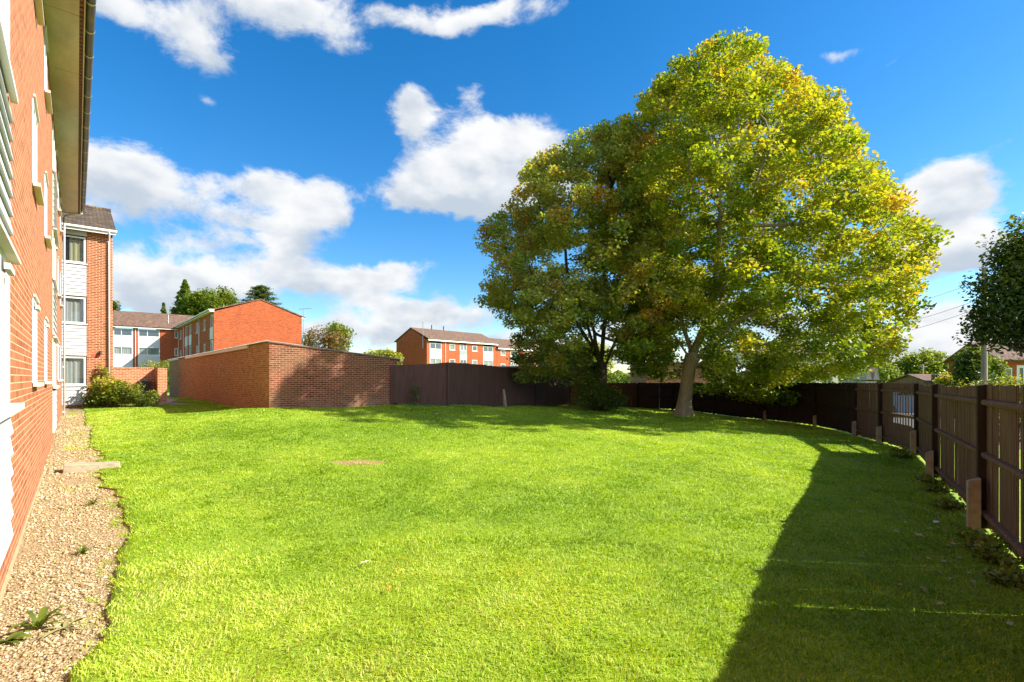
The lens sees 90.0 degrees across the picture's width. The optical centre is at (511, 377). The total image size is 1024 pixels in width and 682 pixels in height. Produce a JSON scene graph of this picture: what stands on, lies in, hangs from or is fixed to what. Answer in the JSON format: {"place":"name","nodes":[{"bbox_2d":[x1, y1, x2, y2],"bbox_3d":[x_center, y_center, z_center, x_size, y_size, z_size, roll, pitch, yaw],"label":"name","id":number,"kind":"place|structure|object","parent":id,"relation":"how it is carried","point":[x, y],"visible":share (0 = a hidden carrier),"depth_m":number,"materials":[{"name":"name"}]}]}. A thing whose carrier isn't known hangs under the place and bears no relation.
{"place":"outdoors","nodes":[
{"label":"outdoors","id":0,"kind":"place"},
{"bbox_2d":[0,409,130,681],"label":"gravel path","id":1,"kind":"structure","parent":0,"point":[30,549],"depth_m":4.51,"materials":[{"name":"beige gravel"}]},
{"bbox_2d":[0,630,31,643],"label":"dock plant","id":2,"kind":"object","parent":1,"relation":"on","point":[11,637],"visible":1,"depth_m":3.29,"materials":[{"name":"green plant"}]},
{"bbox_2d":[6,606,69,631],"bbox_3d":[-3.168,1.632,3.454,0.283,0.106,0.280,0,0,-28],"label":"dock plant","id":3,"kind":"object","parent":1,"relation":"on","point":[41,620],"visible":1,"depth_m":3.46,"materials":[{"name":"green plant"}]},
{"bbox_2d":[39,611,94,639],"bbox_3d":[-2.971,1.663,3.439,0.298,0.043,0.283,0,0,-35],"label":"dock plant","id":4,"kind":"object","parent":1,"relation":"on","point":[65,625],"visible":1,"depth_m":3.44,"materials":[{"name":"plant"}]},
{"bbox_2d":[71,545,94,553],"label":"weed tuft","id":5,"kind":"object","parent":1,"relation":"on","point":[82,550],"visible":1,"depth_m":4.89,"materials":[{"name":"green plant"}]},
{"bbox_2d":[84,496,102,504],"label":"weed tuft","id":6,"kind":"object","parent":1,"relation":"on","point":[92,502],"visible":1,"depth_m":6.67,"materials":[{"name":"green plant"}]},
{"bbox_2d":[151,397,190,404],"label":"path","id":7,"kind":"structure","parent":0,"point":[169,401],"depth_m":25.05,"materials":[{"name":"concrete"}]},
{"bbox_2d":[58,379,1023,681],"bbox_3d":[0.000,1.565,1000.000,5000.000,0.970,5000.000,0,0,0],"label":"ground","id":8,"kind":"structure","parent":0,"point":[812,663],"depth_m":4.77,"materials":[{"name":"green plant"}]},
{"bbox_2d":[0,0,96,603],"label":"apartment block","id":9,"kind":"structure","parent":8,"relation":"on","point":[46,57],"depth_m":7.15,"materials":[{"name":"orange brick"}]},
{"bbox_2d":[0,0,17,103],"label":"window","id":10,"kind":"structure","parent":9,"relation":"in","point":[5,64],"depth_m":4.18,"materials":[{"name":"white paint"}]},
{"bbox_2d":[0,218,24,421],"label":"window","id":11,"kind":"structure","parent":9,"relation":"in","point":[7,248],"depth_m":4.23,"materials":[{"name":"white paint"}]},
{"bbox_2d":[32,294,43,386],"bbox_3d":[-6.675,-0.498,7.188,0.125,1.235,1.020,0,0,-40],"label":"window","id":12,"kind":"structure","parent":9,"relation":"in","point":[35,307],"depth_m":7.15,"materials":[{"name":"white paint"}]},
{"bbox_2d":[32,93,43,205],"bbox_3d":[-6.675,-3.167,7.188,0.125,1.235,1.020,0,0,-40],"label":"window","id":13,"kind":"structure","parent":9,"relation":"in","point":[37,187],"depth_m":7.15,"materials":[{"name":"white paint"}]},
{"bbox_2d":[34,0,43,25],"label":"window","id":14,"kind":"structure","parent":9,"relation":"in","point":[38,3],"depth_m":7.32,"materials":[{"name":"white paint"}]},
{"bbox_2d":[44,317,51,383],"bbox_3d":[-8.844,-0.498,9.741,0.125,1.235,1.020,0,0,-40],"label":"window","id":15,"kind":"structure","parent":9,"relation":"in","point":[46,320],"depth_m":9.70,"materials":[{"name":"white paint"}]},
{"bbox_2d":[44,171,51,248],"bbox_3d":[-8.844,-3.167,9.741,0.125,1.235,1.020,0,0,-40],"label":"window","id":16,"kind":"structure","parent":9,"relation":"in","point":[46,184],"depth_m":9.70,"materials":[{"name":"white paint"}]},
{"bbox_2d":[44,25,51,113],"bbox_3d":[-8.844,-5.837,9.741,0.125,1.235,1.020,0,0,-40],"label":"window","id":17,"kind":"structure","parent":9,"relation":"in","point":[46,47],"depth_m":9.70,"materials":[{"name":"white paint"}]},
{"bbox_2d":[53,124,57,197],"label":"window","id":18,"kind":"structure","parent":9,"relation":"in","point":[55,152],"depth_m":13.20,"materials":[{"name":"white paint"}]},
{"bbox_2d":[53,228,58,292],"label":"window","id":19,"kind":"structure","parent":9,"relation":"in","point":[55,235],"depth_m":13.20,"materials":[{"name":"white paint"}]},
{"bbox_2d":[53,336,59,387],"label":"window","id":20,"kind":"structure","parent":9,"relation":"in","point":[55,338],"depth_m":13.20,"materials":[{"name":"white paint"}]},
{"bbox_2d":[58,342,61,380],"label":"window","id":21,"kind":"structure","parent":9,"relation":"in","point":[59,342],"depth_m":16.50,"materials":[{"name":"white paint"}]},
{"bbox_2d":[58,256,61,298],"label":"window","id":22,"kind":"structure","parent":9,"relation":"in","point":[59,295],"depth_m":16.50,"materials":[{"name":"white paint"}]},
{"bbox_2d":[58,171,61,216],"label":"window","id":23,"kind":"structure","parent":9,"relation":"in","point":[59,210],"depth_m":16.50,"materials":[{"name":"white paint"}]},
{"bbox_2d":[60,346,63,380],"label":"window","id":24,"kind":"structure","parent":9,"relation":"in","point":[60,346],"depth_m":18.79,"materials":[{"name":"white paint"}]},
{"bbox_2d":[60,272,63,308],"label":"window","id":25,"kind":"structure","parent":9,"relation":"in","point":[61,306],"depth_m":18.79,"materials":[{"name":"white paint"}]},
{"bbox_2d":[60,197,63,235],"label":"window","id":26,"kind":"structure","parent":9,"relation":"in","point":[61,231],"depth_m":18.73,"materials":[{"name":"white paint"}]},
{"bbox_2d":[62,205,116,407],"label":"apartment wing","id":27,"kind":"structure","parent":8,"relation":"on","point":[90,232],"depth_m":22.83,"materials":[{"name":"brown brick"}]},
{"bbox_2d":[62,356,85,385],"bbox_3d":[-19.474,-0.265,22.378,1.422,1.310,0.246,0,0,-40],"label":"window","id":28,"kind":"structure","parent":27,"relation":"in","point":[75,367],"depth_m":22.61,"materials":[{"name":"white paint"}]},
{"bbox_2d":[62,296,87,324],"bbox_3d":[-19.474,-2.940,22.378,1.422,1.220,0.246,0,0,-40],"label":"window","id":29,"kind":"structure","parent":27,"relation":"in","point":[75,307],"depth_m":22.61,"materials":[{"name":"white paint"}]},
{"bbox_2d":[62,235,87,264],"bbox_3d":[-19.533,-5.610,22.449,1.421,1.220,0.430,0,0,-40],"label":"window","id":30,"kind":"structure","parent":27,"relation":"in","point":[75,246],"depth_m":22.65,"materials":[{"name":"white paint"}]},
{"bbox_2d":[63,461,119,472],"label":"concrete kerb block","id":31,"kind":"structure","parent":8,"relation":"on","point":[80,467],"depth_m":9.07,"materials":[{"name":"beige concrete"}]},
{"bbox_2d":[65,404,130,409],"bbox_3d":[-18.275,1.284,22.724,2.400,0.193,1.500,0,0,-40],"label":"soil bed","id":32,"kind":"object","parent":8,"relation":"on","point":[71,408],"visible":0.32,"depth_m":22.13,"materials":[{"name":"brown soil"}]},
{"bbox_2d":[90,364,111,395],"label":"shrub","id":33,"kind":"object","parent":32,"relation":"on","point":[105,371],"visible":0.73,"depth_m":22.92,"materials":[{"name":"green plant"}]},
{"bbox_2d":[80,374,140,407],"bbox_3d":[-17.554,0.606,22.588,2.258,1.479,1.470,0,0,0],"label":"shrub","id":34,"kind":"object","parent":32,"relation":"on","point":[111,397],"visible":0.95,"depth_m":22.26,"materials":[{"name":"green plant"}]},
{"bbox_2d":[113,300,120,354],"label":"broadleaf tree","id":35,"kind":"object","parent":8,"relation":"on","point":[116,307],"visible":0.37,"depth_m":119.90,"materials":[{"name":"green plant"}]},
{"bbox_2d":[113,367,166,403],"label":"brick screen wall","id":36,"kind":"structure","parent":8,"relation":"on","point":[157,377],"depth_m":24.01,"materials":[{"name":"brown brick"}]},
{"bbox_2d":[124,382,160,406],"bbox_3d":[-16.055,0.757,22.283,1.414,1.134,1.015,0,0,0],"label":"shrub","id":37,"kind":"object","parent":8,"relation":"on","point":[134,400],"visible":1,"depth_m":22.18,"materials":[{"name":"green plant"}]},
{"bbox_2d":[137,380,151,400],"bbox_3d":[-17.317,0.662,24.120,0.540,1.048,0.686,0,0,-40],"label":"wheelie bin","id":38,"kind":"object","parent":8,"relation":"on","point":[147,384],"visible":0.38,"depth_m":23.91,"materials":[{"name":"black plastic"}]},
{"bbox_2d":[113,310,193,375],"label":"apartment block","id":39,"kind":"structure","parent":8,"relation":"on","point":[136,351],"depth_m":69.46,"materials":[{"name":"paint"}]},
{"bbox_2d":[113,346,132,354],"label":"window","id":40,"kind":"structure","parent":39,"relation":"in","point":[117,350],"depth_m":67.63,"materials":[{"name":"white paint"}]},
{"bbox_2d":[113,328,132,335],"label":"window","id":41,"kind":"structure","parent":39,"relation":"in","point":[116,331],"depth_m":67.55,"materials":[{"name":"glass"}]},
{"bbox_2d":[138,347,159,355],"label":"window","id":42,"kind":"structure","parent":39,"relation":"in","point":[141,350],"depth_m":69.46,"materials":[{"name":"white paint"}]},
{"bbox_2d":[138,329,159,336],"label":"window","id":43,"kind":"structure","parent":39,"relation":"in","point":[141,332],"depth_m":69.37,"materials":[{"name":"glass"}]},
{"bbox_2d":[140,360,167,378],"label":"shrub","id":44,"kind":"object","parent":8,"relation":"on","point":[153,365],"visible":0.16,"depth_m":32.97,"materials":[{"name":"green plant"}]},
{"bbox_2d":[157,359,168,392],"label":"hedge","id":45,"kind":"object","parent":8,"relation":"on","point":[167,364],"visible":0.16,"depth_m":45.76,"materials":[{"name":"green plant"}]},
{"bbox_2d":[158,302,167,329],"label":"conifer tree","id":46,"kind":"object","parent":8,"relation":"on","point":[163,309],"visible":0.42,"depth_m":114.81,"materials":[{"name":"green plant"}]},
{"bbox_2d":[154,279,191,347],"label":"conifer tree","id":47,"kind":"object","parent":8,"relation":"on","point":[184,288],"visible":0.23,"depth_m":109.23,"materials":[{"name":"green plant"}]},
{"bbox_2d":[176,287,224,315],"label":"broadleaf tree","id":48,"kind":"object","parent":8,"relation":"on","point":[196,302],"visible":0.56,"depth_m":106.60,"materials":[{"name":"green plant"}]},
{"bbox_2d":[69,405,345,681],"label":"lawn edge","id":49,"kind":"object","parent":8,"relation":"on","point":[135,640],"visible":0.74,"depth_m":3.93,"materials":[{"name":"plant"}]},
{"bbox_2d":[215,285,240,306],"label":"broadleaf tree","id":50,"kind":"object","parent":8,"relation":"on","point":[228,298],"visible":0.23,"depth_m":111.30,"materials":[{"name":"green plant"}]},
{"bbox_2d":[174,299,304,356],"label":"apartment block","id":51,"kind":"structure","parent":8,"relation":"on","point":[239,324],"depth_m":56.06,"materials":[{"name":"brick"}]},
{"bbox_2d":[185,326,187,336],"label":"window","id":52,"kind":"structure","parent":51,"relation":"in","point":[186,328],"depth_m":66.65,"materials":[{"name":"grey glass"}]},
{"bbox_2d":[210,314,212,327],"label":"window","id":53,"kind":"structure","parent":51,"relation":"in","point":[211,316],"depth_m":54.30,"materials":[{"name":"grey glass"}]},
{"bbox_2d":[237,285,282,307],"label":"cedar tree","id":54,"kind":"object","parent":8,"relation":"on","point":[260,292],"visible":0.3,"depth_m":99.24,"materials":[{"name":"green plant"}]},
{"bbox_2d":[168,340,401,407],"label":"brick garage","id":55,"kind":"structure","parent":8,"relation":"on","point":[268,374],"depth_m":19.96,"materials":[{"name":"orange brick"}]},
{"bbox_2d":[302,325,350,351],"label":"autumn tree","id":56,"kind":"object","parent":8,"relation":"on","point":[325,340],"visible":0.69,"depth_m":79.40,"materials":[{"name":"brown plant"}]},
{"bbox_2d":[302,320,356,350],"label":"broadleaf tree","id":57,"kind":"object","parent":8,"relation":"on","point":[340,330],"visible":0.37,"depth_m":85.38,"materials":[{"name":"green plant"}]},
{"bbox_2d":[363,347,404,364],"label":"broadleaf tree","id":58,"kind":"object","parent":8,"relation":"on","point":[387,353],"visible":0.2,"depth_m":74.14,"materials":[{"name":"green plant"}]},
{"bbox_2d":[410,376,418,405],"bbox_3d":[-3.964,0.557,20.900,0.430,1.263,0.332,0,0,0],"label":"sapling","id":59,"kind":"object","parent":8,"relation":"on","point":[415,399],"visible":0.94,"depth_m":20.89,"materials":[{"name":"green plant"}]},
{"bbox_2d":[394,325,498,365],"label":"apartment block","id":60,"kind":"structure","parent":8,"relation":"on","point":[414,346],"depth_m":94.70,"materials":[{"name":"brick"}]},
{"bbox_2d":[430,358,440,363],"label":"window","id":61,"kind":"structure","parent":60,"relation":"in","point":[432,360],"depth_m":91.50,"materials":[{"name":"white paint"}]},
{"bbox_2d":[430,343,440,349],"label":"window","id":62,"kind":"structure","parent":60,"relation":"in","point":[432,345],"depth_m":91.50,"materials":[{"name":"white glass"}]},
{"bbox_2d":[450,344,455,350],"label":"window","id":63,"kind":"structure","parent":60,"relation":"in","point":[452,346],"depth_m":94.77,"materials":[{"name":"white paint"}]},
{"bbox_2d":[460,345,466,350],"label":"window","id":64,"kind":"structure","parent":60,"relation":"in","point":[462,347],"depth_m":96.85,"materials":[{"name":"white paint"}]},
{"bbox_2d":[472,345,477,351],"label":"window","id":65,"kind":"structure","parent":60,"relation":"in","point":[474,348],"depth_m":98.88,"materials":[{"name":"white paint"}]},
{"bbox_2d":[483,360,492,365],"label":"window","id":66,"kind":"structure","parent":60,"relation":"in","point":[485,362],"depth_m":101.97,"materials":[{"name":"white paint"}]},
{"bbox_2d":[483,346,492,351],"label":"window","id":67,"kind":"structure","parent":60,"relation":"in","point":[485,348],"depth_m":101.60,"materials":[{"name":"white paint"}]},
{"bbox_2d":[391,362,570,406],"bbox_3d":[-0.484,0.495,24.013,10.798,2.271,1.336,0,0,-41],"label":"board fence","id":68,"kind":"object","parent":8,"relation":"on","point":[447,383],"visible":0.84,"depth_m":22.26,"materials":[{"name":"wood"}]},
{"bbox_2d":[496,366,549,405],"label":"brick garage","id":69,"kind":"structure","parent":8,"relation":"on","point":[513,367],"depth_m":26.78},
{"bbox_2d":[490,338,557,365],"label":"apartment block","id":70,"kind":"structure","parent":8,"relation":"on","point":[504,351],"depth_m":106.01,"materials":[{"name":"brick"}]},
{"bbox_2d":[541,361,608,404],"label":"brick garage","id":71,"kind":"structure","parent":8,"relation":"on","point":[574,391],"depth_m":28.55,"materials":[{"name":"brown brick"}]},
{"bbox_2d":[472,115,705,409],"bbox_3d":[3.774,-5.407,24.280,11.385,14.025,10.266,0,0,0],"label":"field maple tree","id":72,"kind":"object","parent":8,"relation":"on","point":[582,304],"visible":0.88,"depth_m":21.58,"materials":[{"name":"green plant"}]},
{"bbox_2d":[589,362,605,407],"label":"ivy","id":73,"kind":"object","parent":72,"relation":"attached to","point":[593,368],"visible":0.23,"depth_m":23.97,"materials":[{"name":"green plant"}]},
{"bbox_2d":[567,338,616,372],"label":"broadleaf tree","id":74,"kind":"object","parent":8,"relation":"on","point":[610,365],"visible":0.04,"depth_m":54.15,"materials":[{"name":"green plant"}]},
{"bbox_2d":[571,370,629,411],"bbox_3d":[3.976,0.574,23.147,2.715,1.969,2.077,0,0,0],"label":"shrub","id":75,"kind":"object","parent":8,"relation":"on","point":[601,397],"visible":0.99,"depth_m":22.91,"materials":[{"name":"green plant"}]},
{"bbox_2d":[630,362,718,382],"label":"building","id":76,"kind":"structure","parent":8,"relation":"on","point":[697,379],"depth_m":36.00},
{"bbox_2d":[484,406,1015,624],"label":"leaf litter","id":77,"kind":"object","parent":8,"relation":"on","point":[973,581],"visible":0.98,"depth_m":5.39,"materials":[{"name":"plant"}]},
{"bbox_2d":[607,365,892,382],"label":"treeline","id":78,"kind":"object","parent":8,"relation":"on","point":[613,378],"visible":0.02,"depth_m":133.74,"materials":[{"name":"green plant"}]},
{"bbox_2d":[585,27,954,416],"bbox_3d":[10.193,-6.584,23.371,14.474,16.768,16.988,0,0,37],"label":"maple tree","id":79,"kind":"object","parent":8,"relation":"on","point":[777,159],"visible":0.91,"depth_m":18.53,"materials":[{"name":"green plant"}]},
{"bbox_2d":[732,344,837,382],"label":"house","id":80,"kind":"structure","parent":8,"relation":"on","point":[835,380],"depth_m":62.08,"materials":[{"name":"white paint"}]},
{"bbox_2d":[607,382,1023,565],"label":"timber fence","id":81,"kind":"object","parent":8,"relation":"on","point":[989,473],"visible":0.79,"depth_m":9.49,"materials":[{"name":"wood"}]},
{"bbox_2d":[841,366,879,382],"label":"house","id":82,"kind":"structure","parent":8,"relation":"on","point":[870,375],"depth_m":55.10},
{"bbox_2d":[846,362,904,382],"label":"broadleaf tree","id":83,"kind":"object","parent":8,"relation":"on","point":[884,374],"visible":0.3,"depth_m":64.56,"materials":[{"name":"green plant"}]},
{"bbox_2d":[890,446,909,452],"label":"weed","id":84,"kind":"object","parent":8,"relation":"on","point":[903,448],"visible":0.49,"depth_m":12.93,"materials":[{"name":"green plant"}]},
{"bbox_2d":[889,450,918,458],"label":"weed","id":85,"kind":"object","parent":8,"relation":"on","point":[898,454],"visible":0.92,"depth_m":11.93,"materials":[{"name":"green plant"}]},
{"bbox_2d":[886,374,948,385],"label":"shed","id":86,"kind":"structure","parent":8,"relation":"on","point":[925,379],"depth_m":49.97,"materials":[{"name":"wood"}]},
{"bbox_2d":[889,347,950,375],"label":"broadleaf tree","id":87,"kind":"object","parent":8,"relation":"on","point":[930,360],"visible":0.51,"depth_m":66.53,"materials":[{"name":"green plant"}]},
{"bbox_2d":[912,473,954,484],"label":"weed","id":88,"kind":"object","parent":8,"relation":"on","point":[927,478],"visible":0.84,"depth_m":9.04,"materials":[{"name":"green plant"}]},
{"bbox_2d":[919,481,956,494],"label":"weed","id":89,"kind":"object","parent":8,"relation":"on","point":[931,488],"visible":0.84,"depth_m":8.14,"materials":[{"name":"green plant"}]},
{"bbox_2d":[932,371,955,386],"bbox_3d":[25.700,0.822,30.045,1.636,2.361,1.481,0,0,0],"label":"broadleaf tree","id":90,"kind":"object","parent":8,"relation":"on","point":[945,380],"visible":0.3,"depth_m":29.95,"materials":[{"name":"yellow plant"}]},
{"bbox_2d":[927,496,965,510],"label":"weed","id":91,"kind":"object","parent":8,"relation":"on","point":[949,504],"visible":0.85,"depth_m":7.06,"materials":[{"name":"green plant"}]},
{"bbox_2d":[949,346,994,390],"bbox_3d":[24.245,0.153,27.045,2.085,3.694,1.714,0,0,0],"label":"bush","id":92,"kind":"object","parent":8,"relation":"on","point":[967,364],"visible":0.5,"depth_m":26.78,"materials":[{"name":"green plant"}]},
{"bbox_2d":[947,525,1000,543],"bbox_3d":[5.131,1.752,5.667,0.527,0.190,0.441,0,0,-36],"label":"weed","id":93,"kind":"object","parent":8,"relation":"on","point":[963,533],"visible":0.47,"depth_m":5.64,"materials":[{"name":"green plant"}]},
{"bbox_2d":[940,374,1023,441],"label":"hedge","id":94,"kind":"object","parent":8,"relation":"on","point":[1006,381],"visible":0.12,"depth_m":15.03,"materials":[{"name":"green plant"}]},
{"bbox_2d":[942,342,1023,397],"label":"house","id":95,"kind":"structure","parent":8,"relation":"on","point":[1016,366],"depth_m":41.97,"materials":[{"name":"brick"}]},
{"bbox_2d":[1005,368,1011,380],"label":"window","id":96,"kind":"structure","parent":95,"relation":"in","point":[1009,371],"depth_m":41.96,"materials":[{"name":"white paint"}]},
{"bbox_2d":[1017,365,1023,392],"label":"window","id":97,"kind":"structure","parent":95,"relation":"in","point":[1020,368],"depth_m":41.84,"materials":[{"name":"white paint"}]},
{"bbox_2d":[976,267,989,383],"bbox_3d":[22.140,-1.490,23.965,1.000,7.300,0.330,0,0,0],"label":"telegraph pole","id":98,"kind":"object","parent":8,"relation":"on","point":[984,364],"visible":0.36,"depth_m":23.91,"materials":[{"name":"wood"}]},
{"bbox_2d":[954,532,1013,553],"bbox_3d":[4.970,1.743,5.346,0.502,0.200,0.448,0,0,0],"label":"weed","id":99,"kind":"object","parent":8,"relation":"on","point":[989,541],"visible":0.64,"depth_m":5.32,"materials":[{"name":"green plant"}]},
{"bbox_2d":[952,212,1023,361],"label":"dark tree","id":100,"kind":"object","parent":8,"relation":"on","point":[1004,301],"visible":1,"depth_m":16.86,"materials":[{"name":"green plant"}]},
{"bbox_2d":[967,541,1022,568],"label":"weed","id":101,"kind":"object","parent":8,"relation":"on","point":[991,555],"visible":0.94,"depth_m":4.95,"materials":[{"name":"green plant"}]},
{"bbox_2d":[974,562,1023,591],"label":"weed","id":102,"kind":"object","parent":8,"relation":"on","point":[1017,578],"visible":0.88,"depth_m":4.45,"materials":[{"name":"green plant"}]},
{"bbox_2d":[988,354,1009,381],"bbox_3d":[26.361,0.363,28.000,1.468,3.276,1.384,0,0,-41],"label":"cypress tree","id":103,"kind":"object","parent":8,"relation":"on","point":[998,372],"visible":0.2,"depth_m":27.77,"materials":[{"name":"green plant"}]},
{"bbox_2d":[86,0,1023,377],"label":"sky","id":104,"kind":"structure","parent":0,"point":[345,159],"materials":[{"name":"blue"}]},
{"bbox_2d":[894,412,1020,448],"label":"road","id":105,"kind":"structure","parent":0,"point":[913,422],"depth_m":22.02,"materials":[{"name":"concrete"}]},
{"bbox_2d":[894,392,954,417],"bbox_3d":[19.286,1.137,24.605,4.030,1.450,1.736,0,0,20],"label":"parked car","id":106,"kind":"object","parent":105,"relation":"on","point":[907,402],"visible":0.04,"depth_m":24.04,"materials":[{"name":"blue paint"}]}
]}

